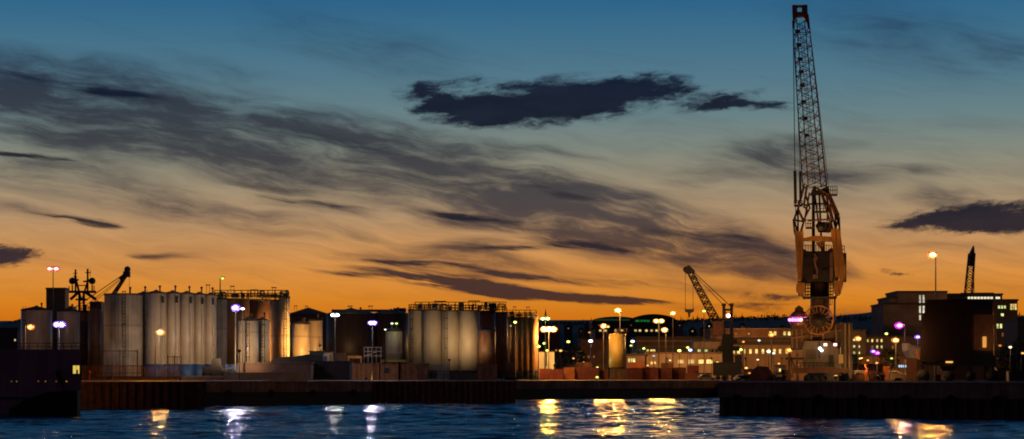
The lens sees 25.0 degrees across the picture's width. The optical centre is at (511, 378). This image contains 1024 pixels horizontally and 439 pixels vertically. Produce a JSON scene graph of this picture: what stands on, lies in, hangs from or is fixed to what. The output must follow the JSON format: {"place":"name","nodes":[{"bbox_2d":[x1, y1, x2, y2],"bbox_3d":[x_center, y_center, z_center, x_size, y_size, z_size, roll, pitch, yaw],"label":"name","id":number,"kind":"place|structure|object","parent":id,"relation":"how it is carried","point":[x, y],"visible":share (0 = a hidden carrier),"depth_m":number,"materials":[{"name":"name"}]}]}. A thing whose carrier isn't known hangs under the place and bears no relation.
{"place":"outdoors","nodes":[
{"label":"outdoors","id":0,"kind":"place"},
{"bbox_2d":[46,288,69,348],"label":"water tower","id":1,"kind":"structure","parent":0,"point":[61,298],"depth_m":485.00,"materials":[{"name":"paint"}]},
{"bbox_2d":[100,376,182,379],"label":"barrier wall","id":2,"kind":"structure","parent":0,"point":[126,377],"depth_m":369.00,"materials":[{"name":"black paint"}]},
{"bbox_2d":[182,376,225,379],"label":"barrier wall","id":3,"kind":"structure","parent":0,"point":[204,378],"depth_m":408.00,"materials":[{"name":"concrete"}]},
{"bbox_2d":[290,317,322,356],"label":"pipe bridge","id":4,"kind":"structure","parent":0,"point":[292,319],"depth_m":486.00,"materials":[{"name":"metal"}]},
{"bbox_2d":[290,307,325,350],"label":"warehouse","id":5,"kind":"structure","parent":0,"point":[309,312],"depth_m":600.00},
{"bbox_2d":[0,312,870,323],"bbox_3d":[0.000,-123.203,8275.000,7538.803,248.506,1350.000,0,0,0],"label":"distant hill","id":6,"kind":"structure","parent":0,"point":[868,314],"depth_m":8457.14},
{"bbox_2d":[477,364,497,379],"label":"plant house","id":7,"kind":"structure","parent":0,"point":[486,371],"depth_m":454.00,"materials":[{"name":"red paint"}]},
{"bbox_2d":[0,397,1023,438],"bbox_3d":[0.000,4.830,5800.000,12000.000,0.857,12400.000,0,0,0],"label":"water","id":8,"kind":"structure","parent":0,"point":[659,418],"depth_m":245.28,"materials":[{"name":"blue liquid"}]},
{"bbox_2d":[0,343,80,415],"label":"cargo ship","id":9,"kind":"object","parent":8,"relation":"on","point":[40,382],"visible":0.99,"depth_m":299.00,"materials":[{"name":"paint"}]},
{"bbox_2d":[0,316,1023,378],"bbox_3d":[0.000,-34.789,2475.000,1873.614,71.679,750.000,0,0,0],"label":"wooded hill","id":10,"kind":"structure","parent":0,"point":[776,323],"depth_m":2492.20,"materials":[{"name":"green plant"}]},
{"bbox_2d":[0,311,1023,325],"bbox_3d":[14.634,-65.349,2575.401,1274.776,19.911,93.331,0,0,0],"label":"wood","id":11,"kind":"object","parent":10,"relation":"on","point":[774,316],"visible":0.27,"depth_m":2558.80,"materials":[{"name":"black plant"}]},
{"bbox_2d":[0,0,1023,320],"label":"sky","id":12,"kind":"structure","parent":0,"point":[569,159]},
{"bbox_2d":[80,379,987,389],"bbox_3d":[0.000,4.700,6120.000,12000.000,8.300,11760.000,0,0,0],"label":"ground","id":13,"kind":"structure","parent":0,"point":[790,380],"depth_m":648.16,"materials":[{"name":"concrete"}]},
{"bbox_2d":[0,328,20,348],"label":"dark block","id":14,"kind":"structure","parent":13,"relation":"on","point":[10,336],"depth_m":560.00,"materials":[{"name":"stone"}]},
{"bbox_2d":[20,303,51,348],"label":"silo","id":15,"kind":"object","parent":13,"relation":"on","point":[40,320],"visible":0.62,"depth_m":470.48,"materials":[{"name":"metal"}]},
{"bbox_2d":[57,304,79,349],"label":"silo","id":16,"kind":"object","parent":13,"relation":"on","point":[70,331],"visible":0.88,"depth_m":468.35,"materials":[{"name":"metal"}]},
{"bbox_2d":[79,304,88,379],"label":"silo","id":17,"kind":"object","parent":13,"relation":"on","point":[84,331],"visible":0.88,"depth_m":476.13,"materials":[{"name":"brown paint"}]},
{"bbox_2d":[69,269,103,375],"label":"ship superstructure","id":18,"kind":"object","parent":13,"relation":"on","point":[75,280],"visible":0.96,"depth_m":522.75,"materials":[{"name":"paint"}]},
{"bbox_2d":[89,301,101,375],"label":"silo","id":19,"kind":"object","parent":13,"relation":"on","point":[95,334],"visible":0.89,"depth_m":474.17,"materials":[{"name":"brown paint"}]},
{"bbox_2d":[76,266,130,308],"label":"harbour crane","id":20,"kind":"object","parent":13,"relation":"on","point":[125,274],"visible":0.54,"depth_m":559.54,"materials":[{"name":"black paint"}]},
{"bbox_2d":[82,364,142,379],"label":"fence","id":21,"kind":"object","parent":13,"relation":"on","point":[95,372],"visible":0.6,"depth_m":365.98,"materials":[{"name":"metal"}]},
{"bbox_2d":[104,287,142,375],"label":"silo","id":22,"kind":"object","parent":13,"relation":"on","point":[123,323],"visible":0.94,"depth_m":425.49,"materials":[{"name":"metal"}]},
{"bbox_2d":[140,286,145,375],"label":"silo","id":23,"kind":"object","parent":13,"relation":"on","point":[143,327],"visible":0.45,"depth_m":440.02,"materials":[{"name":"paint"}]},
{"bbox_2d":[81,380,204,408],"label":"quay wall","id":24,"kind":"structure","parent":13,"relation":"on","point":[139,394],"depth_m":359.18,"materials":[{"name":"concrete"}]},
{"bbox_2d":[143,285,166,375],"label":"silo","id":25,"kind":"object","parent":13,"relation":"on","point":[156,310],"visible":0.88,"depth_m":427.26,"materials":[{"name":"metal"}]},
{"bbox_2d":[144,366,178,379],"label":"fence","id":26,"kind":"object","parent":13,"relation":"on","point":[161,367],"visible":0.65,"depth_m":366.97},
{"bbox_2d":[167,285,180,375],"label":"silo","id":27,"kind":"object","parent":13,"relation":"on","point":[173,322],"visible":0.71,"depth_m":429.11,"materials":[{"name":"metal"}]},
{"bbox_2d":[180,286,194,375],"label":"silo","id":28,"kind":"object","parent":13,"relation":"on","point":[187,328],"visible":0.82,"depth_m":430.10,"materials":[{"name":"metal"}]},
{"bbox_2d":[194,286,205,375],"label":"silo","id":29,"kind":"object","parent":13,"relation":"on","point":[199,330],"visible":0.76,"depth_m":432.06,"materials":[{"name":"metal"}]},
{"bbox_2d":[206,287,216,375],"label":"silo","id":30,"kind":"object","parent":13,"relation":"on","point":[211,325],"visible":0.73,"depth_m":433.07,"materials":[{"name":"metal"}]},
{"bbox_2d":[202,358,235,375],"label":"wheel loader","id":31,"kind":"object","parent":13,"relation":"on","point":[216,368],"visible":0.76,"depth_m":411.10,"materials":[{"name":"black paint"}]},
{"bbox_2d":[213,291,226,375],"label":"silo","id":32,"kind":"object","parent":13,"relation":"on","point":[222,329],"visible":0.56,"depth_m":452.26,"materials":[{"name":"metal"}]},
{"bbox_2d":[215,289,288,297],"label":"roof walkway","id":33,"kind":"structure","parent":32,"relation":"on","point":[258,295],"depth_m":450.49,"materials":[{"name":"metal"}]},
{"bbox_2d":[227,292,249,363],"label":"silo","id":34,"kind":"object","parent":13,"relation":"on","point":[243,302],"visible":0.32,"depth_m":456.23,"materials":[{"name":"brown paint"}]},
{"bbox_2d":[238,313,258,361],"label":"silo","id":35,"kind":"object","parent":13,"relation":"on","point":[250,335],"visible":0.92,"depth_m":425.27,"materials":[{"name":"paint"}]},
{"bbox_2d":[249,294,270,361],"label":"silo","id":36,"kind":"object","parent":13,"relation":"on","point":[259,308],"visible":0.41,"depth_m":460.29,"materials":[{"name":"brown paint"}]},
{"bbox_2d":[257,312,268,361],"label":"silo","id":37,"kind":"object","parent":13,"relation":"on","point":[263,339],"visible":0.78,"depth_m":430.08,"materials":[{"name":"paint"}]},
{"bbox_2d":[224,373,307,381],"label":"barrier wall","id":38,"kind":"structure","parent":13,"relation":"on","point":[287,377],"depth_m":410.00,"materials":[{"name":"concrete"}]},
{"bbox_2d":[265,297,278,361],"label":"silo","id":39,"kind":"object","parent":13,"relation":"on","point":[274,328],"visible":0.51,"depth_m":464.10,"materials":[{"name":"paint"}]},
{"bbox_2d":[237,362,314,379],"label":"shed","id":40,"kind":"structure","parent":13,"relation":"on","point":[279,367],"depth_m":422.00,"materials":[{"name":"grey brick"}]},
{"bbox_2d":[278,291,289,356],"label":"silo","id":41,"kind":"object","parent":13,"relation":"on","point":[284,327],"visible":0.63,"depth_m":462.11,"materials":[{"name":"paint"}]},
{"bbox_2d":[205,380,372,405],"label":"quay wall","id":42,"kind":"structure","parent":13,"relation":"on","point":[264,392],"depth_m":412.26,"materials":[{"name":"concrete"}]},
{"bbox_2d":[271,354,326,361],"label":"covered stockpile","id":43,"kind":"object","parent":13,"relation":"on","point":[308,357],"visible":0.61,"depth_m":431.00,"materials":[{"name":"fabric"}]},
{"bbox_2d":[292,317,309,356],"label":"silo","id":44,"kind":"object","parent":13,"relation":"on","point":[300,337],"visible":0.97,"depth_m":470.28,"materials":[{"name":"paint"}]},
{"bbox_2d":[307,314,322,350],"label":"silo","id":45,"kind":"object","parent":13,"relation":"on","point":[316,332],"visible":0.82,"depth_m":478.14,"materials":[{"name":"paint"}]},
{"bbox_2d":[309,361,352,379],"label":"shed","id":46,"kind":"structure","parent":13,"relation":"on","point":[332,370],"depth_m":428.00,"materials":[{"name":"black paint"}]},
{"bbox_2d":[326,307,375,362],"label":"silo","id":47,"kind":"object","parent":13,"relation":"on","point":[353,333],"visible":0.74,"depth_m":500.69,"materials":[{"name":"paint"}]},
{"bbox_2d":[352,363,379,379],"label":"shed","id":48,"kind":"structure","parent":13,"relation":"on","point":[361,371],"depth_m":447.00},
{"bbox_2d":[379,364,398,379],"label":"shed","id":49,"kind":"structure","parent":13,"relation":"on","point":[389,371],"depth_m":448.00,"materials":[{"name":"metal"}]},
{"bbox_2d":[376,307,407,363],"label":"silo","id":50,"kind":"object","parent":13,"relation":"on","point":[385,318],"visible":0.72,"depth_m":505.85,"materials":[{"name":"paint"}]},
{"bbox_2d":[381,328,406,363],"bbox_3d":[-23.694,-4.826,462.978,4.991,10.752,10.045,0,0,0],"label":"silo","id":51,"kind":"object","parent":13,"relation":"on","point":[394,354],"visible":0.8,"depth_m":462.19,"materials":[{"name":"beige paint"}]},
{"bbox_2d":[399,364,428,379],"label":"shed","id":52,"kind":"structure","parent":13,"relation":"on","point":[413,371],"depth_m":449.00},
{"bbox_2d":[408,303,423,363],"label":"silo","id":53,"kind":"object","parent":13,"relation":"on","point":[415,336],"visible":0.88,"depth_m":471.12,"materials":[{"name":"beige paint"}]},
{"bbox_2d":[423,303,441,379],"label":"silo","id":54,"kind":"object","parent":13,"relation":"on","point":[432,338],"visible":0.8,"depth_m":468.23,"materials":[{"name":"beige paint"}]},
{"bbox_2d":[428,364,448,379],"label":"fence","id":55,"kind":"object","parent":13,"relation":"on","point":[436,372],"visible":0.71,"depth_m":450.98,"materials":[{"name":"metal"}]},
{"bbox_2d":[372,380,515,403],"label":"quay wall","id":56,"kind":"structure","parent":13,"relation":"on","point":[441,391],"depth_m":440.62,"materials":[{"name":"concrete"}]},
{"bbox_2d":[441,304,459,379],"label":"silo","id":57,"kind":"object","parent":13,"relation":"on","point":[450,334],"visible":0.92,"depth_m":465.16,"materials":[{"name":"beige paint"}]},
{"bbox_2d":[450,372,476,379],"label":"shed","id":58,"kind":"structure","parent":13,"relation":"on","point":[462,375],"depth_m":458.00,"materials":[{"name":"paint"}]},
{"bbox_2d":[459,304,479,379],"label":"silo","id":59,"kind":"object","parent":13,"relation":"on","point":[469,324],"visible":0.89,"depth_m":463.30,"materials":[{"name":"beige paint"}]},
{"bbox_2d":[415,302,488,309],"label":"roof walkway","id":60,"kind":"structure","parent":59,"relation":"on","point":[435,305],"depth_m":465.50,"materials":[{"name":"metal"}]},
{"bbox_2d":[479,328,495,363],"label":"silo","id":61,"kind":"object","parent":13,"relation":"on","point":[486,345],"visible":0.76,"depth_m":459.26,"materials":[{"name":"brown paint"}]},
{"bbox_2d":[480,306,495,328],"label":"silo","id":62,"kind":"object","parent":13,"relation":"on","point":[487,318],"visible":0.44,"depth_m":474.19,"materials":[{"name":"brown paint"}]},
{"bbox_2d":[495,306,507,379],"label":"silo","id":63,"kind":"object","parent":13,"relation":"on","point":[501,340],"visible":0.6,"depth_m":480.13,"materials":[{"name":"brown paint"}]},
{"bbox_2d":[505,348,515,379],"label":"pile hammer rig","id":64,"kind":"object","parent":13,"relation":"on","point":[510,370],"visible":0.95,"depth_m":461.00,"materials":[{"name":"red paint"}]},
{"bbox_2d":[508,311,514,362],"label":"silo","id":65,"kind":"object","parent":13,"relation":"on","point":[510,320],"visible":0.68,"depth_m":548.11,"materials":[{"name":"brown paint"}]},
{"bbox_2d":[513,312,520,379],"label":"silo","id":66,"kind":"object","parent":13,"relation":"on","point":[517,318],"visible":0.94,"depth_m":547.10,"materials":[{"name":"brown paint"}]},
{"bbox_2d":[520,312,525,379],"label":"silo","id":67,"kind":"object","parent":13,"relation":"on","point":[522,348],"visible":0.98,"depth_m":546.04,"materials":[{"name":"brown paint"}]},
{"bbox_2d":[525,312,531,379],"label":"silo","id":68,"kind":"object","parent":13,"relation":"on","point":[528,346],"visible":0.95,"depth_m":545.08,"materials":[{"name":"brown paint"}]},
{"bbox_2d":[531,312,538,379],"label":"silo","id":69,"kind":"object","parent":13,"relation":"on","point":[534,348],"visible":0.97,"depth_m":544.12,"materials":[{"name":"brown paint"}]},
{"bbox_2d":[552,348,567,368],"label":"broadleaf tree","id":70,"kind":"object","parent":13,"relation":"on","point":[557,355],"visible":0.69,"depth_m":688.92,"materials":[{"name":"green plant"}]},
{"bbox_2d":[565,345,586,366],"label":"broadleaf tree","id":71,"kind":"object","parent":13,"relation":"on","point":[575,350],"visible":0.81,"depth_m":689.12,"materials":[{"name":"green plant"}]},
{"bbox_2d":[575,367,598,379],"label":"shipping container","id":72,"kind":"object","parent":13,"relation":"on","point":[586,373],"visible":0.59,"depth_m":562.06,"materials":[{"name":"metal"}]},
{"bbox_2d":[610,369,625,379],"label":"tank plinth","id":73,"kind":"structure","parent":13,"relation":"on","point":[617,374],"depth_m":561.00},
{"bbox_2d":[609,329,627,368],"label":"silo","id":74,"kind":"object","parent":13,"relation":"on","point":[617,350],"visible":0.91,"depth_m":566.37,"materials":[{"name":"paint"}]},
{"bbox_2d":[515,380,722,399],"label":"quay wall","id":75,"kind":"structure","parent":13,"relation":"on","point":[574,389],"depth_m":546.59,"materials":[{"name":"concrete"}]},
{"bbox_2d":[589,322,675,379],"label":"office block","id":76,"kind":"structure","parent":13,"relation":"on","point":[634,329],"depth_m":1300.00,"materials":[{"name":"stone"}]},
{"bbox_2d":[590,314,675,337],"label":"stadium","id":77,"kind":"object","parent":13,"relation":"on","point":[650,318],"visible":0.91,"depth_m":1495.00,"materials":[{"name":"grey"}]},
{"bbox_2d":[626,368,642,379],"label":"shipping container","id":78,"kind":"object","parent":13,"relation":"on","point":[634,373],"visible":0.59,"depth_m":575.06,"materials":[{"name":"metal"}]},
{"bbox_2d":[624,354,647,368],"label":"annex","id":79,"kind":"object","parent":13,"relation":"on","point":[635,358],"visible":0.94,"depth_m":640.00,"materials":[{"name":"brown brick"}]},
{"bbox_2d":[643,367,657,379],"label":"shipping container","id":80,"kind":"object","parent":13,"relation":"on","point":[650,373],"visible":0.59,"depth_m":576.06,"materials":[{"name":"metal"}]},
{"bbox_2d":[658,368,671,379],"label":"shipping container","id":81,"kind":"object","parent":13,"relation":"on","point":[664,373],"visible":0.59,"depth_m":577.06,"materials":[{"name":"metal"}]},
{"bbox_2d":[672,367,685,379],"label":"shipping container","id":82,"kind":"object","parent":13,"relation":"on","point":[678,373],"visible":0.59,"depth_m":579.06,"materials":[{"name":"metal"}]},
{"bbox_2d":[641,352,721,379],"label":"office building","id":83,"kind":"structure","parent":13,"relation":"on","point":[702,360],"depth_m":640.00,"materials":[{"name":"stone"}]},
{"bbox_2d":[690,340,720,351],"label":"building","id":84,"kind":"structure","parent":13,"relation":"on","point":[704,345],"depth_m":650.00,"materials":[{"name":"metal"}]},
{"bbox_2d":[683,265,742,380],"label":"harbour crane","id":85,"kind":"object","parent":13,"relation":"on","point":[727,366],"visible":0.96,"depth_m":611.95,"materials":[{"name":"black paint"}]},
{"bbox_2d":[749,366,773,380],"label":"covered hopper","id":86,"kind":"object","parent":13,"relation":"on","point":[759,373],"visible":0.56,"depth_m":301.99,"materials":[{"name":"red paint"}]},
{"bbox_2d":[785,5,852,380],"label":"harbour crane","id":87,"kind":"object","parent":13,"relation":"on","point":[818,339],"visible":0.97,"depth_m":313.68,"materials":[{"name":"red paint"}]},
{"bbox_2d":[849,364,883,380],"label":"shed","id":88,"kind":"structure","parent":13,"relation":"on","point":[870,367],"depth_m":600.00,"materials":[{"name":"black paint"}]},
{"bbox_2d":[852,354,903,380],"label":"warehouse","id":89,"kind":"structure","parent":13,"relation":"on","point":[870,358],"depth_m":640.00,"materials":[{"name":"brown brick"}]},
{"bbox_2d":[878,348,899,368],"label":"broadleaf tree","id":90,"kind":"object","parent":13,"relation":"on","point":[889,353],"visible":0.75,"depth_m":638.73,"materials":[{"name":"green plant"}]},
{"bbox_2d":[866,335,920,353],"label":"dim block","id":91,"kind":"structure","parent":13,"relation":"on","point":[876,342],"depth_m":760.00,"materials":[{"name":"brown stone"}]},
{"bbox_2d":[888,371,905,380],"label":"van","id":92,"kind":"object","parent":13,"relation":"on","point":[895,376],"visible":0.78,"depth_m":296.10,"materials":[{"name":"white metal"}]},
{"bbox_2d":[870,291,947,379],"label":"stepped office","id":93,"kind":"structure","parent":13,"relation":"on","point":[891,309],"depth_m":780.00,"materials":[{"name":"grey stone"}]},
{"bbox_2d":[906,358,916,380],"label":"storage crate","id":94,"kind":"object","parent":13,"relation":"on","point":[911,367],"visible":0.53,"depth_m":306.01,"materials":[{"name":"red paint"}]},
{"bbox_2d":[902,343,924,380],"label":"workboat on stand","id":95,"kind":"object","parent":13,"relation":"on","point":[908,350],"visible":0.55,"depth_m":317.90,"materials":[{"name":"grey paint"}]},
{"bbox_2d":[916,292,998,380],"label":"mobile hopper","id":96,"kind":"object","parent":13,"relation":"on","point":[954,332],"visible":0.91,"depth_m":296.06,"materials":[{"name":"black paint"}]},
{"bbox_2d":[964,246,975,292],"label":"crawler crane","id":97,"kind":"object","parent":13,"relation":"on","point":[971,258],"visible":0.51,"depth_m":898.70,"materials":[{"name":"black paint"}]},
{"bbox_2d":[947,293,1002,379],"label":"glass office","id":98,"kind":"structure","parent":13,"relation":"on","point":[961,371],"depth_m":820.00,"materials":[{"name":"glass"}]},
{"bbox_2d":[984,299,1018,379],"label":"office wing","id":99,"kind":"structure","parent":13,"relation":"on","point":[1006,308],"depth_m":800.00,"materials":[{"name":"black"}]},
{"bbox_2d":[996,345,1017,367],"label":"broadleaf tree","id":100,"kind":"object","parent":13,"relation":"on","point":[1006,364],"visible":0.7,"depth_m":639.13,"materials":[{"name":"green plant"}]},
{"bbox_2d":[1006,354,1019,380],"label":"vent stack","id":101,"kind":"object","parent":13,"relation":"on","point":[1013,374],"visible":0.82,"depth_m":299.55,"materials":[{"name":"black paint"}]},
{"bbox_2d":[1002,318,1023,367],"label":"dark block","id":102,"kind":"structure","parent":13,"relation":"on","point":[1013,328],"depth_m":705.72,"materials":[{"name":"stone"}]},
{"bbox_2d":[1008,338,1023,367],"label":"broadleaf tree","id":103,"kind":"object","parent":13,"relation":"on","point":[1014,345],"visible":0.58,"depth_m":638.88,"materials":[{"name":"green plant"}]},
{"bbox_2d":[540,309,551,350],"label":"church","id":104,"kind":"structure","parent":0,"point":[542,336],"depth_m":1302.00,"materials":[{"name":"stone"}]},
{"bbox_2d":[539,351,554,379],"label":"store building","id":105,"kind":"structure","parent":0,"point":[542,359],"depth_m":558.00,"materials":[{"name":"paint"}]},
{"bbox_2d":[552,326,559,350],"bbox_3d":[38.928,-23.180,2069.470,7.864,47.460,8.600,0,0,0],"label":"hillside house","id":106,"kind":"structure","parent":0,"point":[555,339],"depth_m":2065.47,"materials":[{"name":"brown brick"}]},
{"bbox_2d":[564,324,571,350],"bbox_3d":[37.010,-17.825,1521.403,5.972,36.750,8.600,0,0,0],"label":"hillside house","id":107,"kind":"structure","parent":0,"point":[567,331],"depth_m":1517.40,"materials":[{"name":"stone"}]},
{"bbox_2d":[577,338,608,369],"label":"warehouse","id":108,"kind":"structure","parent":0,"point":[596,351],"depth_m":760.00,"materials":[{"name":"brown brick"}]},
{"bbox_2d":[632,336,704,353],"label":"terrace building","id":109,"kind":"structure","parent":0,"point":[651,343],"depth_m":900.00,"materials":[{"name":"stone"}]},
{"bbox_2d":[704,328,790,351],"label":"building","id":110,"kind":"structure","parent":0,"point":[758,332],"depth_m":740.00,"materials":[{"name":"brown brick"}]},
{"bbox_2d":[721,337,806,379],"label":"office building","id":111,"kind":"structure","parent":0,"point":[753,350],"depth_m":700.00,"materials":[{"name":"stone"}]},
{"bbox_2d":[852,329,866,353],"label":"office building","id":112,"kind":"structure","parent":0,"point":[861,333],"depth_m":720.00,"materials":[{"name":"grey stone"}]},
{"bbox_2d":[718,381,1023,418],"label":"quay wall","id":113,"kind":"structure","parent":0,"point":[958,399],"depth_m":283.69,"materials":[{"name":"concrete"}]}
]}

